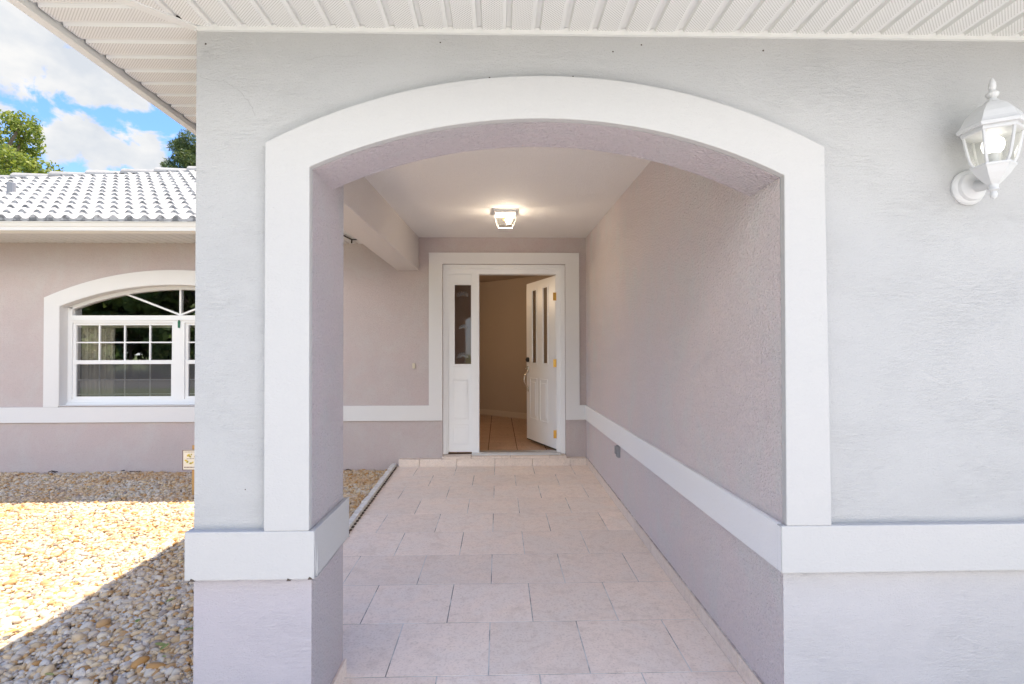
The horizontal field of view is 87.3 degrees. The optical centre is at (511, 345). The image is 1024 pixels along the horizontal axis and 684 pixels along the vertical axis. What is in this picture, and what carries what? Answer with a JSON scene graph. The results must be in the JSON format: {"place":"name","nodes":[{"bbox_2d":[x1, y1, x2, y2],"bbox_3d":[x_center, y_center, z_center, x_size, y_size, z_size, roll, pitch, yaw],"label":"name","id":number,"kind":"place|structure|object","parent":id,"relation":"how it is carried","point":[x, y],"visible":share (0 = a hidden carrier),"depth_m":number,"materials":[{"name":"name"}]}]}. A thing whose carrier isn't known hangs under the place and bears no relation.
{"place":"outdoors","nodes":[
{"label":"outdoors","id":0,"kind":"place"},
{"bbox_2d":[0,0,195,172],"label":"sky","id":1,"kind":"structure","parent":0,"point":[91,120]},
{"bbox_2d":[0,469,386,683],"bbox_3d":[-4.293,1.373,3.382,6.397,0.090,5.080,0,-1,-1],"label":"gravel","id":2,"kind":"structure","parent":0,"point":[45,602],"depth_m":3.14,"materials":[{"name":"beige gravel"}]},
{"bbox_2d":[0,469,351,674],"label":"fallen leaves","id":3,"kind":"object","parent":2,"relation":"on","point":[163,645],"visible":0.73,"depth_m":2.51,"materials":[{"name":"brown plant"}]},
{"bbox_2d":[182,445,193,494],"bbox_3d":[-2.925,1.169,4.944,0.205,0.490,0.030,0,-1,-1],"label":"yard sign","id":4,"kind":"object","parent":2,"relation":"on","point":[187,459],"visible":0.56,"depth_m":4.93,"materials":[{"name":"brown wood"}]},
{"bbox_2d":[349,463,396,533],"bbox_3d":[-1.202,1.352,4.082,0.073,0.155,3.658,0,-1,-3],"label":"porch edging","id":5,"kind":"object","parent":2,"relation":"on","point":[364,505],"visible":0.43,"depth_m":4.61,"materials":[{"name":"white concrete"}]},
{"bbox_2d":[0,0,1023,683],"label":"house","id":6,"kind":"structure","parent":2,"relation":"on","point":[740,284],"depth_m":1.89,"materials":[{"name":"paint"}]},
{"bbox_2d":[66,286,194,404],"bbox_3d":[-3.743,-0.001,6.047,2.452,1.326,0.090,0,-1,-1],"label":"window","id":7,"kind":"structure","parent":6,"relation":"in","point":[90,382],"depth_m":6.03,"materials":[{"name":"white plastic"}]},
{"bbox_2d":[78,325,194,359],"bbox_3d":[-3.756,0.167,6.166,2.400,0.850,0.072,0,-1,-1],"label":"curtain","id":8,"kind":"object","parent":6,"relation":"hanging from","point":[90,333],"visible":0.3,"depth_m":6.14,"materials":[{"name":"fabric"}]},
{"bbox_2d":[448,414,553,456],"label":"foyer floor","id":9,"kind":"structure","parent":6,"relation":"attached to","point":[501,433],"depth_m":7.41,"materials":[{"name":"tile"}]},
{"bbox_2d":[493,209,517,228],"bbox_3d":[-0.059,-1.130,4.815,0.216,0.136,0.216,0,-1,-1],"label":"ceiling lantern","id":10,"kind":"object","parent":6,"relation":"attached to","point":[507,215],"visible":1,"depth_m":4.77,"materials":[{"name":"white paint"}]},
{"bbox_2d":[523,275,556,449],"bbox_3d":[0.338,0.205,6.510,0.118,1.997,0.905,0,-1,-21],"label":"front door","id":11,"kind":"structure","parent":6,"relation":"in","point":[541,294],"depth_m":6.50,"materials":[{"name":"white paint"}]},
{"bbox_2d":[614,445,619,457],"bbox_3d":[0.860,0.867,4.380,0.035,0.092,0.065,0,-1,-1],"label":"outlet box","id":12,"kind":"object","parent":6,"relation":"attached to","point":[617,449],"visible":0.97,"depth_m":4.35,"materials":[{"name":"grey plastic"}]},
{"bbox_2d":[950,78,1023,204],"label":"wall lantern","id":13,"kind":"object","parent":6,"relation":"attached to","point":[991,123],"depth_m":1.76,"materials":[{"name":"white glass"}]},
{"bbox_2d":[341,465,745,683],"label":"porch floor","id":14,"kind":"structure","parent":0,"point":[532,574],"depth_m":2.91,"materials":[{"name":"tile"}]},
{"label":"ground","id":15,"kind":"structure","parent":0,"visible":0},
{"bbox_2d":[0,109,67,174],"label":"broadleaf tree","id":16,"kind":"object","parent":15,"relation":"on","point":[14,157],"visible":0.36,"depth_m":16.02,"materials":[{"name":"green plant"}]},
{"bbox_2d":[159,129,195,168],"bbox_3d":[-13.461,-3.559,22.020,3.103,10.649,3.203,0,-1,-1],"label":"pine tree","id":17,"kind":"object","parent":15,"relation":"on","point":[184,151],"visible":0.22,"depth_m":21.69,"materials":[{"name":"green plant"}]}
]}

